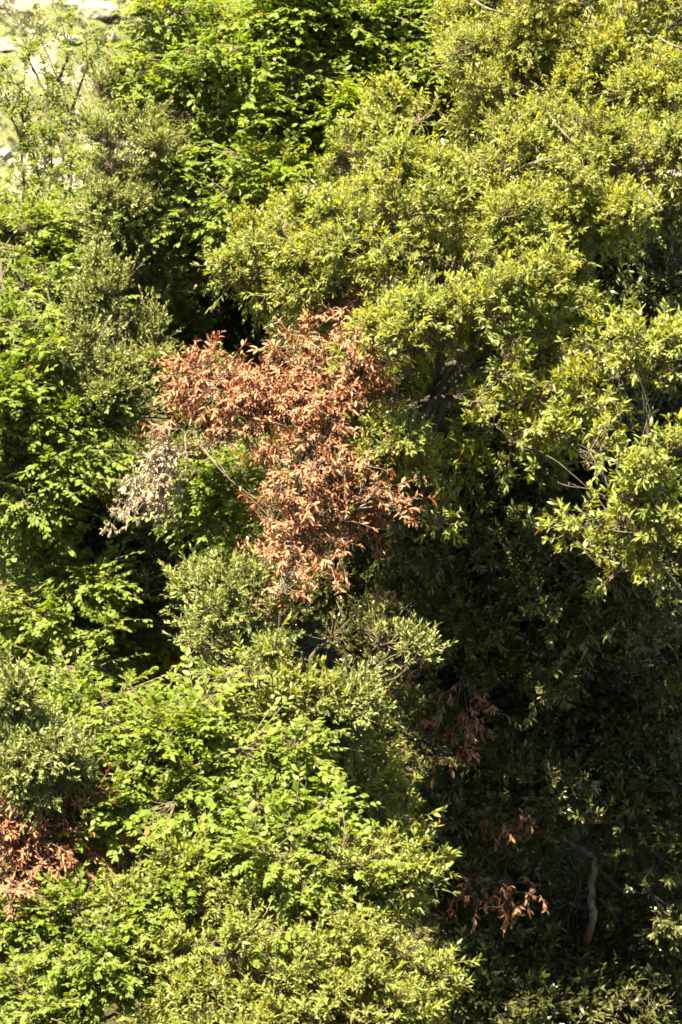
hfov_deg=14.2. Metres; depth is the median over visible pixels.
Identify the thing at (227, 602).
evergreen oak
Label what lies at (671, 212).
evergreen oak
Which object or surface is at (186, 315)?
broadleaf tree
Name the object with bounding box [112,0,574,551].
broadleaf tree
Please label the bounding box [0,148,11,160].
rock outcrop
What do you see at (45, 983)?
broadleaf shrub
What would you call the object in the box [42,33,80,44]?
rock outcrop
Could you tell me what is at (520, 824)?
dry branch
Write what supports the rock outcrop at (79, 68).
on the hillside
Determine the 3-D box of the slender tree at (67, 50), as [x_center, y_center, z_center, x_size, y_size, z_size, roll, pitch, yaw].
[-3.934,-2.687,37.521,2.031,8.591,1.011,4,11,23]
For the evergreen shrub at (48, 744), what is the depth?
24.31 m
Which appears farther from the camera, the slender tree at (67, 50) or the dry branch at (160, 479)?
the slender tree at (67, 50)
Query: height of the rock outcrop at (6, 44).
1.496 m
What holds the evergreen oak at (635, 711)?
on the hillside
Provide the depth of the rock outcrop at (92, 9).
254.47 m
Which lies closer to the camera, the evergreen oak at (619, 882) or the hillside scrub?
the evergreen oak at (619, 882)
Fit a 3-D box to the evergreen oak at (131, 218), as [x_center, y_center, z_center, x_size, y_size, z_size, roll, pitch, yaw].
[-2.305,-1.216,33.797,3.023,8.857,6.542,0,10,0]
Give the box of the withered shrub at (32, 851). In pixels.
[0,760,146,948]
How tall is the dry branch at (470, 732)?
1.326 m
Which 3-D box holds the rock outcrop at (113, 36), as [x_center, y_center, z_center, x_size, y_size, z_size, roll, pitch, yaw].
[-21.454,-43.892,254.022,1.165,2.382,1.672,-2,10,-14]
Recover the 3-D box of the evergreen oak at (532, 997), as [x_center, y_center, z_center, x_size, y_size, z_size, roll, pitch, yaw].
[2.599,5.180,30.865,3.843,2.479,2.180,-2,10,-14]
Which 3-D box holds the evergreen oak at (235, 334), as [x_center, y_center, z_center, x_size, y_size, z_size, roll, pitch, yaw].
[-1.453,-0.149,34.109,5.446,7.829,7.455,-5,11,-26]
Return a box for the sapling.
[128,430,308,817]
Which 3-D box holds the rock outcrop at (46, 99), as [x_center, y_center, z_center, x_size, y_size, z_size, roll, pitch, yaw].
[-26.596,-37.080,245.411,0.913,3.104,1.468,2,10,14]
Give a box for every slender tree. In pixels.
[0,0,117,203]
[0,53,101,252]
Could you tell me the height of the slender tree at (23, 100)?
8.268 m
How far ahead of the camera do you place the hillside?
240.70 m
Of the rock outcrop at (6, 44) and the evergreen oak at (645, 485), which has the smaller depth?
the evergreen oak at (645, 485)
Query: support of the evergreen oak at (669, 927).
on the hillside
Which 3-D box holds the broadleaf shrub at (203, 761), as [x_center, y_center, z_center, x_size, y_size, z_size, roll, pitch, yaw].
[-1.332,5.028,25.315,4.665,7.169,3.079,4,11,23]
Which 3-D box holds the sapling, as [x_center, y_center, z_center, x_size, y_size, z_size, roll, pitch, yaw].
[-1.266,3.106,29.168,2.200,7.886,1.885,0,10,0]
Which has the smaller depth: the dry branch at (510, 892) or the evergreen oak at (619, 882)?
the dry branch at (510, 892)
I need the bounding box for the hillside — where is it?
[0,0,681,1023]
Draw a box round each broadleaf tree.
[0,171,259,692]
[0,186,159,815]
[0,471,253,871]
[64,0,489,676]
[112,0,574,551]
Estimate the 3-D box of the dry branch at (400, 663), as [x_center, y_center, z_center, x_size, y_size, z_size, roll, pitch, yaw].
[0.864,1.300,28.645,0.659,1.295,1.697,6,12,29]
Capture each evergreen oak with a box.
[31,52,258,704]
[37,179,439,786]
[86,817,485,1023]
[158,543,458,881]
[190,59,624,857]
[227,611,463,998]
[250,131,681,963]
[255,0,681,663]
[346,480,681,1002]
[396,733,678,933]
[403,876,681,1023]
[415,0,681,885]
[452,290,681,606]
[560,713,681,954]
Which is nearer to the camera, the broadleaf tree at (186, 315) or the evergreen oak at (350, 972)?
the evergreen oak at (350, 972)
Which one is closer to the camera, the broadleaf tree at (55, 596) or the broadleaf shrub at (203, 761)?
the broadleaf shrub at (203, 761)
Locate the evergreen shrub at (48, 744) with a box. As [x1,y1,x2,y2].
[0,640,125,947]
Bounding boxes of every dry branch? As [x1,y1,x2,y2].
[100,426,197,536]
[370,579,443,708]
[420,662,521,787]
[446,810,549,936]
[465,759,538,857]
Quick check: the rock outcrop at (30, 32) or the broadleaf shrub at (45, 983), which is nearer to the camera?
the broadleaf shrub at (45, 983)
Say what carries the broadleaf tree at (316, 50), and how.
on the hillside
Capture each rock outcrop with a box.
[0,37,26,50]
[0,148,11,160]
[26,29,36,34]
[40,82,49,106]
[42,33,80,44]
[64,0,83,9]
[76,62,85,72]
[77,0,119,19]
[105,28,116,43]
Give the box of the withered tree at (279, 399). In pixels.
[137,267,437,878]
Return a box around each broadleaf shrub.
[0,638,421,1011]
[0,859,192,1023]
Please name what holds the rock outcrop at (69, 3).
on the hillside
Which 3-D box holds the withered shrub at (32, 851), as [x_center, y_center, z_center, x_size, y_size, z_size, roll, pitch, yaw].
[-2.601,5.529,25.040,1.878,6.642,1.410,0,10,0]
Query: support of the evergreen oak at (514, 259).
on the hillside
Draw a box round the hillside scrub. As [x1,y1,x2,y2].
[0,0,209,199]
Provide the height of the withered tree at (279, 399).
10.249 m
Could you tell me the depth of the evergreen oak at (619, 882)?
32.19 m
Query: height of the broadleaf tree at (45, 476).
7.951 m
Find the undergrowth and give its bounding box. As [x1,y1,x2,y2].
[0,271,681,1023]
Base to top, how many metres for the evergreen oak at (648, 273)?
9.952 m
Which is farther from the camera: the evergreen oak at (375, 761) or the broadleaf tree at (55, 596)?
the broadleaf tree at (55, 596)
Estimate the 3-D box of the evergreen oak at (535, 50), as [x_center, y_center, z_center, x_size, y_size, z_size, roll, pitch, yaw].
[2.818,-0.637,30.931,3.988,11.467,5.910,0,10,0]

